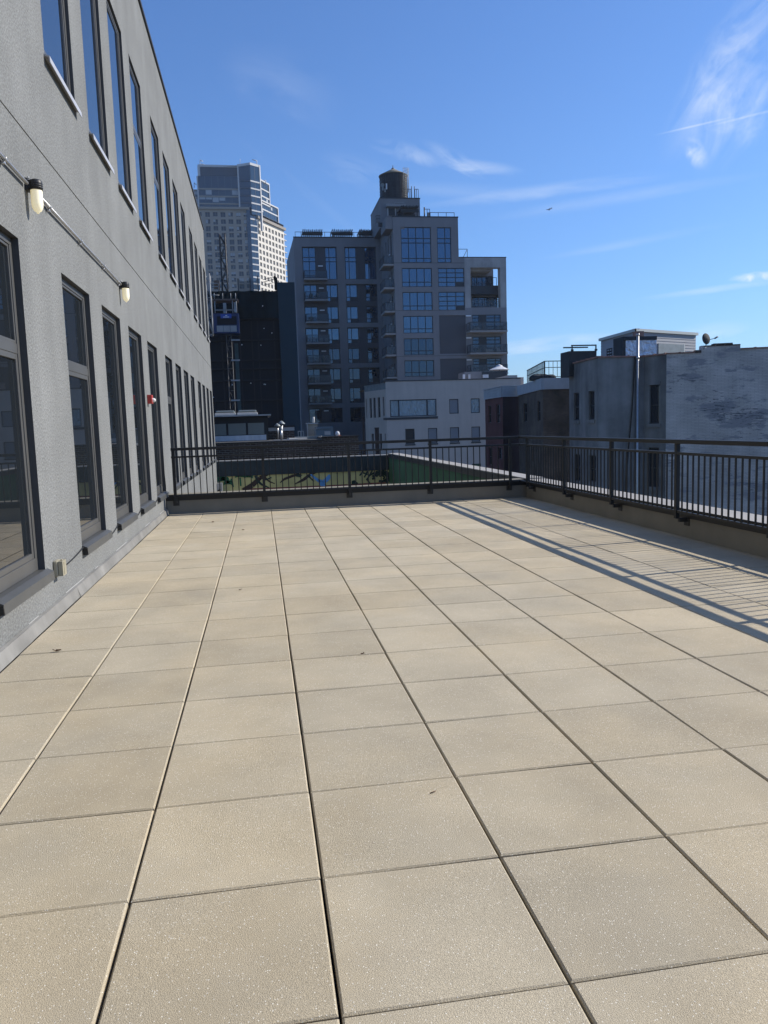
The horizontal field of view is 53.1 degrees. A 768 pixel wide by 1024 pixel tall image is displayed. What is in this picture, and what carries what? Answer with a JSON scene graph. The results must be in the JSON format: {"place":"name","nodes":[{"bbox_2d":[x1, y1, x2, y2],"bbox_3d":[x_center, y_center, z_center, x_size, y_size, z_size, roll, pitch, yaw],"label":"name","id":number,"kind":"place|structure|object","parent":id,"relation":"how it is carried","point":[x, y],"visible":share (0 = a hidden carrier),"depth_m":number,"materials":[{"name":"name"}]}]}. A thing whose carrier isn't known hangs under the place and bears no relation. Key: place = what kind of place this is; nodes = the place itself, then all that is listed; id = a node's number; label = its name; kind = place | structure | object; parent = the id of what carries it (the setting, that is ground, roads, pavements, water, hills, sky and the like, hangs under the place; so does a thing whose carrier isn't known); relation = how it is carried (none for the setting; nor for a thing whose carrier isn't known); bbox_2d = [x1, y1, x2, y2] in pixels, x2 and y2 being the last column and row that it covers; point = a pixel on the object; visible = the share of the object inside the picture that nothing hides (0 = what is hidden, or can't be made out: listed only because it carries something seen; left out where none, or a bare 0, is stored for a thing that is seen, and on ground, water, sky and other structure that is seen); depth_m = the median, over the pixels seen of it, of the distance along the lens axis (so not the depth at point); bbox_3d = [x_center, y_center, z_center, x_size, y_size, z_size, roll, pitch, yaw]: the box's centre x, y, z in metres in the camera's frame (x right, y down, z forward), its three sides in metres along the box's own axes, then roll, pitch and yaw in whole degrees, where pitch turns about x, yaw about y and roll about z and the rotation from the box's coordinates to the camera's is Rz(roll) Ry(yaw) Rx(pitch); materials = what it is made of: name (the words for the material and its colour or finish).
{"place":"outdoors","nodes":[
{"label":"outdoors","id":0,"kind":"place"},
{"bbox_2d":[206,273,213,335],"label":"window","id":1,"kind":"structure","parent":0,"point":[210,305],"depth_m":68.83,"materials":[{"name":"glass"}]},
{"bbox_2d":[193,162,286,290],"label":"residential tower","id":2,"kind":"structure","parent":0,"point":[238,209],"depth_m":325.71,"materials":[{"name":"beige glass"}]},
{"bbox_2d":[259,241,284,290],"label":"side windows","id":3,"kind":"structure","parent":2,"relation":"in","point":[269,241],"depth_m":339.87,"materials":[{"name":"beige glass"}]},
{"bbox_2d":[208,276,300,436],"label":"construction building","id":4,"kind":"structure","parent":0,"point":[268,355],"depth_m":79.79,"materials":[{"name":"black"}]},
{"bbox_2d":[219,234,228,290],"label":"lattice mast","id":5,"kind":"object","parent":4,"relation":"on","point":[225,268],"visible":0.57,"depth_m":81.81,"materials":[{"name":"black metal"}]},
{"bbox_2d":[268,425,294,439],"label":"brick chimney block","id":6,"kind":"structure","parent":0,"point":[288,431],"depth_m":39.22,"materials":[{"name":"black"}]},
{"bbox_2d":[0,497,767,1023],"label":"terrace floor","id":7,"kind":"structure","parent":0,"point":[222,801],"depth_m":3.23,"materials":[{"name":"beige tile"}]},
{"bbox_2d":[166,478,525,516],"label":"parapet wall","id":8,"kind":"structure","parent":7,"relation":"on","point":[290,500],"depth_m":14.45,"materials":[{"name":"grey concrete"}]},
{"bbox_2d":[170,436,519,505],"bbox_3d":[-0.586,-0.788,14.363,6.590,1.050,0.120,-3,6,-9],"label":"metal railing","id":9,"kind":"object","parent":8,"relation":"attached to","point":[349,488],"visible":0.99,"depth_m":14.29,"materials":[{"name":"brown metal"}]},
{"bbox_2d":[526,478,767,557],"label":"parapet wall","id":10,"kind":"structure","parent":7,"relation":"on","point":[750,540],"depth_m":9.82,"materials":[{"name":"grey concrete"}]},
{"bbox_2d":[519,436,767,537],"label":"metal railing","id":11,"kind":"object","parent":10,"relation":"attached to","point":[611,450],"visible":1,"depth_m":9.77,"materials":[{"name":"brown metal"}]},
{"bbox_2d":[287,186,507,454],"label":"midrise apartment building","id":12,"kind":"structure","parent":0,"point":[394,296],"depth_m":107.52,"materials":[{"name":"grey"}]},
{"bbox_2d":[302,247,315,278],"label":"window","id":13,"kind":"structure","parent":12,"relation":"in","point":[308,253],"depth_m":111.42,"materials":[{"name":"blue glass"}]},
{"bbox_2d":[305,307,317,322],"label":"window","id":14,"kind":"structure","parent":12,"relation":"in","point":[310,311],"depth_m":112.24,"materials":[{"name":"blue glass"}]},
{"bbox_2d":[305,328,318,342],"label":"window","id":15,"kind":"structure","parent":12,"relation":"in","point":[312,334],"depth_m":112.63,"materials":[{"name":"blue glass"}]},
{"bbox_2d":[306,349,319,361],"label":"window","id":16,"kind":"structure","parent":12,"relation":"in","point":[309,351],"depth_m":112.93,"materials":[{"name":"blue glass"}]},
{"bbox_2d":[307,369,320,382],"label":"window","id":17,"kind":"structure","parent":12,"relation":"in","point":[316,372],"depth_m":113.26,"materials":[{"name":"blue glass"}]},
{"bbox_2d":[309,409,321,422],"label":"window","id":18,"kind":"structure","parent":12,"relation":"in","point":[317,413],"depth_m":113.90,"materials":[{"name":"blue glass"}]},
{"bbox_2d":[325,247,336,278],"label":"window","id":19,"kind":"structure","parent":12,"relation":"in","point":[330,253],"depth_m":111.94,"materials":[{"name":"blue glass"}]},
{"bbox_2d":[326,285,337,300],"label":"window","id":20,"kind":"structure","parent":12,"relation":"in","point":[332,290],"depth_m":112.43,"materials":[{"name":"blue glass"}]},
{"bbox_2d":[327,307,338,322],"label":"window","id":21,"kind":"structure","parent":12,"relation":"in","point":[333,311],"depth_m":112.79,"materials":[{"name":"blue glass"}]},
{"bbox_2d":[328,328,339,343],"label":"window","id":22,"kind":"structure","parent":12,"relation":"in","point":[333,332],"depth_m":113.12,"materials":[{"name":"blue glass"}]},
{"bbox_2d":[329,348,339,363],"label":"window","id":23,"kind":"structure","parent":12,"relation":"in","point":[334,354],"depth_m":113.43,"materials":[{"name":"blue glass"}]},
{"bbox_2d":[329,369,340,383],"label":"window","id":24,"kind":"structure","parent":12,"relation":"in","point":[335,377],"depth_m":113.76,"materials":[{"name":"blue glass"}]},
{"bbox_2d":[330,388,341,402],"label":"window","id":25,"kind":"structure","parent":12,"relation":"in","point":[335,392],"depth_m":114.07,"materials":[{"name":"blue glass"}]},
{"bbox_2d":[331,408,341,421],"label":"window","id":26,"kind":"structure","parent":12,"relation":"in","point":[336,413],"depth_m":114.39,"materials":[{"name":"grey glass"}]},
{"bbox_2d":[344,248,356,278],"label":"window","id":27,"kind":"structure","parent":12,"relation":"in","point":[350,253],"depth_m":112.41,"materials":[{"name":"blue glass"}]},
{"bbox_2d":[346,285,357,300],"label":"window","id":28,"kind":"structure","parent":12,"relation":"in","point":[351,290],"depth_m":112.87,"materials":[{"name":"blue glass"}]},
{"bbox_2d":[347,307,357,322],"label":"window","id":29,"kind":"structure","parent":12,"relation":"in","point":[352,312],"depth_m":113.23,"materials":[{"name":"blue glass"}]},
{"bbox_2d":[347,328,358,343],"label":"window","id":30,"kind":"structure","parent":12,"relation":"in","point":[353,333],"depth_m":113.54,"materials":[{"name":"blue glass"}]},
{"bbox_2d":[348,348,359,362],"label":"window","id":31,"kind":"structure","parent":12,"relation":"in","point":[353,353],"depth_m":113.87,"materials":[{"name":"blue glass"}]},
{"bbox_2d":[349,368,359,382],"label":"window","id":32,"kind":"structure","parent":12,"relation":"in","point":[354,373],"depth_m":114.21,"materials":[{"name":"blue glass"}]},
{"bbox_2d":[350,388,360,402],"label":"window","id":33,"kind":"structure","parent":12,"relation":"in","point":[355,394],"depth_m":114.54,"materials":[{"name":"blue glass"}]},
{"bbox_2d":[350,408,361,421],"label":"window","id":34,"kind":"structure","parent":12,"relation":"in","point":[356,415],"depth_m":114.85,"materials":[{"name":"grey glass"}]},
{"bbox_2d":[364,248,375,278],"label":"window","id":35,"kind":"structure","parent":12,"relation":"in","point":[369,253],"depth_m":112.85,"materials":[{"name":"blue glass"}]},
{"bbox_2d":[365,285,376,300],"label":"window","id":36,"kind":"structure","parent":12,"relation":"in","point":[371,292],"depth_m":113.32,"materials":[{"name":"blue glass"}]},
{"bbox_2d":[366,306,377,322],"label":"window","id":37,"kind":"structure","parent":12,"relation":"in","point":[371,311],"depth_m":113.65,"materials":[{"name":"blue glass"}]},
{"bbox_2d":[367,328,377,342],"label":"window","id":38,"kind":"structure","parent":12,"relation":"in","point":[372,333],"depth_m":113.98,"materials":[{"name":"blue glass"}]},
{"bbox_2d":[367,348,378,362],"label":"window","id":39,"kind":"structure","parent":12,"relation":"in","point":[373,354],"depth_m":114.32,"materials":[{"name":"blue glass"}]},
{"bbox_2d":[368,368,378,382],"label":"window","id":40,"kind":"structure","parent":12,"relation":"in","point":[373,373],"depth_m":114.65,"materials":[{"name":"blue glass"}]},
{"bbox_2d":[379,168,408,197],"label":"water tank","id":41,"kind":"object","parent":12,"relation":"on","point":[395,180],"visible":0.81,"depth_m":106.08,"materials":[{"name":"brown wood"}]},
{"bbox_2d":[397,205,418,215],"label":"rooftop pergola","id":42,"kind":"object","parent":12,"relation":"on","point":[403,210],"visible":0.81,"depth_m":103.09,"materials":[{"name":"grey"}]},
{"bbox_2d":[401,227,430,262],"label":"window","id":43,"kind":"structure","parent":12,"relation":"in","point":[415,241],"depth_m":102.75,"materials":[{"name":"blue glass"}]},
{"bbox_2d":[402,268,431,286],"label":"window","id":44,"kind":"structure","parent":12,"relation":"in","point":[411,277],"depth_m":103.23,"materials":[{"name":"blue glass"}]},
{"bbox_2d":[402,292,432,309],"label":"window","id":45,"kind":"structure","parent":12,"relation":"in","point":[411,300],"depth_m":103.55,"materials":[{"name":"blue glass"}]},
{"bbox_2d":[403,316,432,332],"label":"window","id":46,"kind":"structure","parent":12,"relation":"in","point":[411,324],"depth_m":103.91,"materials":[{"name":"blue glass"}]},
{"bbox_2d":[404,338,433,354],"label":"window","id":47,"kind":"structure","parent":12,"relation":"in","point":[412,346],"depth_m":104.24,"materials":[{"name":"blue glass"}]},
{"bbox_2d":[404,360,433,376],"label":"window","id":48,"kind":"structure","parent":12,"relation":"in","point":[413,368],"depth_m":104.55,"materials":[{"name":"blue glass"}]},
{"bbox_2d":[437,227,450,262],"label":"window","id":49,"kind":"structure","parent":12,"relation":"in","point":[443,234],"depth_m":103.33,"materials":[{"name":"blue glass"}]},
{"bbox_2d":[438,268,463,286],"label":"window","id":50,"kind":"structure","parent":12,"relation":"in","point":[447,277],"depth_m":103.93,"materials":[{"name":"blue glass"}]},
{"bbox_2d":[439,292,464,309],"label":"window","id":51,"kind":"structure","parent":12,"relation":"in","point":[447,300],"depth_m":104.29,"materials":[{"name":"blue glass"}]},
{"bbox_2d":[472,276,492,285],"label":"window","id":52,"kind":"structure","parent":12,"relation":"in","point":[478,281],"depth_m":107.89,"materials":[{"name":"blue glass"}]},
{"bbox_2d":[472,297,496,306],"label":"window","id":53,"kind":"structure","parent":12,"relation":"in","point":[478,303],"depth_m":108.26,"materials":[{"name":"blue glass"}]},
{"bbox_2d":[472,315,500,330],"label":"window","id":54,"kind":"structure","parent":12,"relation":"in","point":[490,319],"depth_m":105.36,"materials":[{"name":"blue glass"}]},
{"bbox_2d":[473,336,500,352],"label":"window","id":55,"kind":"structure","parent":12,"relation":"in","point":[476,340],"depth_m":105.65,"materials":[{"name":"blue glass"}]},
{"bbox_2d":[473,358,500,370],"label":"window","id":56,"kind":"structure","parent":12,"relation":"in","point":[476,362],"depth_m":105.91,"materials":[{"name":"blue glass"}]},
{"bbox_2d":[360,375,523,466],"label":"white building","id":57,"kind":"structure","parent":0,"point":[421,409],"depth_m":78.20,"materials":[{"name":"paint"}]},
{"bbox_2d":[383,399,437,419],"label":"wide window","id":58,"kind":"structure","parent":57,"relation":"in","point":[399,409],"depth_m":77.63,"materials":[{"name":"blue glass"}]},
{"bbox_2d":[405,429,415,445],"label":"window","id":59,"kind":"structure","parent":57,"relation":"in","point":[409,433],"depth_m":77.90,"materials":[{"name":"grey glass"}]},
{"bbox_2d":[458,371,506,378],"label":"terrace bulkhead","id":60,"kind":"object","parent":57,"relation":"on","point":[472,375],"visible":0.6,"depth_m":91.64,"materials":[{"name":"grey"}]},
{"bbox_2d":[141,0,767,383],"label":"sky","id":61,"kind":"structure","parent":0,"point":[641,125],"materials":[{"name":"blue"}]},
{"bbox_2d":[517,378,569,481],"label":"brown brick house","id":62,"kind":"structure","parent":0,"point":[543,406],"depth_m":50.16,"materials":[{"name":"grey"}]},
{"bbox_2d":[527,361,560,377],"bbox_3d":[10.859,-9.659,53.984,2.353,1.220,8.447,-3,6,-9],"label":"deck railing","id":63,"kind":"object","parent":62,"relation":"on","point":[541,368],"visible":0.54,"depth_m":51.06,"materials":[{"name":"black"}]},
{"label":"courtyard floor","id":64,"kind":"structure","parent":0,"visible":0},
{"bbox_2d":[216,454,388,490],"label":"mural wall","id":65,"kind":"structure","parent":64,"relation":"on","point":[290,466],"depth_m":30.59,"materials":[{"name":"green paint"}]},
{"bbox_2d":[388,453,544,483],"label":"court wall","id":66,"kind":"structure","parent":64,"relation":"on","point":[439,470],"depth_m":22.91,"materials":[{"name":"green paint"}]},
{"label":"ground","id":67,"kind":"structure","parent":0,"visible":0},
{"bbox_2d":[0,0,216,672],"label":"grey stucco building","id":68,"kind":"structure","parent":67,"relation":"on","point":[91,359],"depth_m":8.38,"materials":[{"name":"paint"}]},
{"bbox_2d":[0,231,54,615],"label":"window","id":69,"kind":"structure","parent":68,"relation":"in","point":[20,576],"depth_m":5.74,"materials":[{"name":"black glass"}]},
{"bbox_2d":[24,176,42,213],"bbox_3d":[-2.800,-2.537,6.163,0.126,0.279,0.102,-3,6,-9],"label":"wall lamp","id":70,"kind":"object","parent":68,"relation":"attached to","point":[34,187],"visible":0.99,"depth_m":6.13,"materials":[{"name":"white glass"}]},
{"bbox_2d":[53,559,66,576],"bbox_3d":[-2.716,0.465,6.439,0.082,0.140,0.125,-3,6,-9],"label":"outlet box","id":71,"kind":"object","parent":68,"relation":"attached to","point":[59,567],"visible":0.98,"depth_m":6.39,"materials":[{"name":"beige plastic"}]},
{"bbox_2d":[0,152,121,285],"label":"electrical conduit","id":72,"kind":"object","parent":68,"relation":"attached to","point":[20,176],"visible":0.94,"depth_m":7.03,"materials":[{"name":"grey metal"}]},
{"bbox_2d":[40,0,81,117],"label":"window","id":73,"kind":"structure","parent":68,"relation":"in","point":[52,11],"depth_m":7.59,"materials":[{"name":"blue glass"}]},
{"bbox_2d":[62,278,112,554],"bbox_3d":[-3.102,-0.966,7.878,0.205,2.658,1.253,-3,6,-9],"label":"window","id":74,"kind":"structure","parent":68,"relation":"in","point":[92,536],"depth_m":8.00,"materials":[{"name":"grey glass"}]},
{"bbox_2d":[80,0,114,174],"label":"window","id":75,"kind":"structure","parent":68,"relation":"in","point":[87,7],"depth_m":9.36,"materials":[{"name":"blue glass"}]},
{"bbox_2d":[102,309,137,529],"bbox_3d":[-3.395,-1.160,9.694,0.205,2.658,1.253,-3,6,-9],"label":"window","id":76,"kind":"structure","parent":68,"relation":"in","point":[124,518],"depth_m":9.88,"materials":[{"name":"grey glass"}]},
{"bbox_2d":[106,0,136,213],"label":"window","id":77,"kind":"structure","parent":68,"relation":"in","point":[114,48],"depth_m":11.12,"materials":[{"name":"blue glass"}]},
{"bbox_2d":[119,280,129,301],"bbox_3d":[-3.455,-2.937,10.232,0.126,0.279,0.102,-3,6,-9],"label":"wall lamp","id":78,"kind":"object","parent":68,"relation":"attached to","point":[124,287],"visible":0.94,"depth_m":10.20,"materials":[{"name":"white glass"}]},
{"bbox_2d":[129,63,152,241],"bbox_3d":[-4.119,-5.980,12.794,0.203,2.598,1.256,-3,6,-9],"label":"window","id":79,"kind":"structure","parent":68,"relation":"in","point":[134,87],"depth_m":12.96,"materials":[{"name":"blue glass"}]},
{"bbox_2d":[128,329,155,513],"bbox_3d":[-3.686,-1.353,11.501,0.205,2.658,1.253,-3,6,-9],"label":"window","id":80,"kind":"structure","parent":68,"relation":"in","point":[146,504],"depth_m":11.74,"materials":[{"name":"black glass"}]},
{"bbox_2d":[147,344,168,501],"bbox_3d":[-3.978,-1.546,13.307,0.205,2.658,1.253,-3,6,-9],"label":"window","id":81,"kind":"structure","parent":68,"relation":"in","point":[161,494],"depth_m":13.61,"materials":[{"name":"black glass"}]},
{"bbox_2d":[150,122,168,269],"bbox_3d":[-4.499,-6.232,15.150,0.203,2.598,1.256,-3,6,-9],"label":"window","id":82,"kind":"structure","parent":68,"relation":"in","point":[154,142],"depth_m":15.36,"materials":[{"name":"blue glass"}]},
{"bbox_2d":[163,158,177,285],"bbox_3d":[-4.792,-6.426,16.967,0.203,2.598,1.256,-3,6,-9],"label":"window","id":83,"kind":"structure","parent":68,"relation":"in","point":[164,165],"depth_m":17.22,"materials":[{"name":"glass"}]},
{"bbox_2d":[165,357,180,489],"bbox_3d":[-4.358,-1.798,15.664,0.205,2.658,1.253,-3,6,-9],"label":"window","id":84,"kind":"structure","parent":68,"relation":"in","point":[178,484],"depth_m":16.01,"materials":[{"name":"black glass"}]},
{"bbox_2d":[172,184,185,299],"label":"window","id":85,"kind":"structure","parent":68,"relation":"in","point":[174,193],"depth_m":19.06,"materials":[{"name":"blue glass"}]},
{"bbox_2d":[175,365,189,483],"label":"window","id":86,"kind":"structure","parent":68,"relation":"in","point":[184,478],"depth_m":17.86,"materials":[{"name":"grey glass"}]},
{"bbox_2d":[180,206,191,309],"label":"window","id":87,"kind":"structure","parent":68,"relation":"in","point":[182,220],"depth_m":20.89,"materials":[{"name":"black glass"}]},
{"bbox_2d":[184,372,195,478],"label":"window","id":88,"kind":"structure","parent":68,"relation":"in","point":[185,383],"depth_m":19.69,"materials":[{"name":"black glass"}]},
{"bbox_2d":[189,231,198,321],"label":"window","id":89,"kind":"structure","parent":68,"relation":"in","point":[189,231],"depth_m":23.28,"materials":[{"name":"black glass"}]},
{"bbox_2d":[190,377,201,474],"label":"window","id":90,"kind":"structure","parent":68,"relation":"in","point":[197,470],"depth_m":21.53,"materials":[{"name":"black glass"}]},
{"bbox_2d":[212,293,240,412],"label":"construction hoist","id":91,"kind":"object","parent":67,"relation":"on","point":[225,323],"visible":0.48,"depth_m":76.33,"materials":[{"name":"blue paint"}]},
{"bbox_2d":[217,316,236,324],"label":"mesh window","id":92,"kind":"structure","parent":91,"relation":"in","point":[220,321],"depth_m":76.19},
{"bbox_2d":[215,435,358,482],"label":"brick building","id":93,"kind":"structure","parent":67,"relation":"on","point":[328,439],"depth_m":33.49,"materials":[{"name":"brick"}]},
{"bbox_2d":[214,414,270,441],"bbox_3d":[-8.204,-4.309,39.728,4.631,1.244,6.450,-3,6,-9],"label":"glazed bulkhead","id":94,"kind":"object","parent":93,"relation":"on","point":[254,427],"visible":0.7,"depth_m":36.96,"materials":[{"name":"black"}]},
{"bbox_2d":[228,423,245,434],"bbox_3d":[-7.067,-3.985,36.955,0.837,0.550,0.038,-3,6,-9],"label":"window pane","id":95,"kind":"structure","parent":94,"relation":"in","point":[237,428],"depth_m":36.94,"materials":[{"name":"grey glass"}]},
{"bbox_2d":[248,423,263,434],"bbox_3d":[-6.179,-4.029,37.094,0.767,0.550,0.038,-3,6,-9],"label":"window pane","id":96,"kind":"structure","parent":94,"relation":"in","point":[253,428],"depth_m":37.08,"materials":[{"name":"grey glass"}]},
{"bbox_2d":[314,426,333,435],"bbox_3d":[-3.070,-4.073,39.181,0.874,0.569,1.300,-3,6,-9],"label":"rooftop condenser","id":97,"kind":"object","parent":93,"relation":"on","point":[324,431],"visible":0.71,"depth_m":38.58,"materials":[{"name":"black metal"}]},
{"bbox_2d":[483,385,518,472],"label":"red brick house","id":98,"kind":"structure","parent":67,"relation":"on","point":[501,412],"depth_m":60.66,"materials":[{"name":"grey"}]},
{"bbox_2d":[569,353,666,498],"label":"grey stucco house","id":99,"kind":"structure","parent":67,"relation":"on","point":[600,395],"depth_m":34.94,"materials":[{"name":"grey paint"}]},
{"bbox_2d":[560,344,596,377],"bbox_3d":[9.709,-7.507,38.273,1.466,1.518,1.110,-3,6,-9],"label":"black chimney","id":100,"kind":"object","parent":99,"relation":"on","point":[568,358],"visible":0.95,"depth_m":37.74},
{"bbox_2d":[587,391,594,422],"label":"window","id":101,"kind":"structure","parent":99,"relation":"in","point":[592,404],"depth_m":35.70,"materials":[{"name":"grey glass"}]},
{"bbox_2d":[613,336,656,355],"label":"window","id":102,"kind":"structure","parent":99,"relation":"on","point":[624,346],"depth_m":40.24,"materials":[{"name":"blue glass"}]},
{"bbox_2d":[636,334,639,493],"bbox_3d":[11.668,0.045,35.426,0.155,16.223,0.154,-3,6,-9],"label":"vent stack","id":103,"kind":"object","parent":99,"relation":"attached to","point":[637,398],"visible":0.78,"depth_m":34.84,"materials":[{"name":"silver metal"}]},
{"bbox_2d":[598,328,698,355],"bbox_3d":[14.883,-9.569,48.412,6.020,2.827,7.416,-6,8,-32],"label":"siding penthouse","id":104,"kind":"object","parent":99,"relation":"on","point":[672,341],"visible":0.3,"depth_m":45.89,"materials":[{"name":"grey plastic"}]},
{"bbox_2d":[646,448,659,490],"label":"window","id":105,"kind":"structure","parent":99,"relation":"in","point":[655,449],"depth_m":35.06,"materials":[{"name":"grey"}]},
{"bbox_2d":[647,381,660,426],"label":"window","id":106,"kind":"structure","parent":99,"relation":"in","point":[654,400],"depth_m":34.69,"materials":[{"name":"grey glass"}]},
{"bbox_2d":[665,343,767,515],"bbox_3d":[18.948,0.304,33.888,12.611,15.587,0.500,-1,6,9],"label":"white brick house","id":107,"kind":"structure","parent":67,"relation":"on","point":[716,391],"depth_m":33.83,"materials":[{"name":"brick"}]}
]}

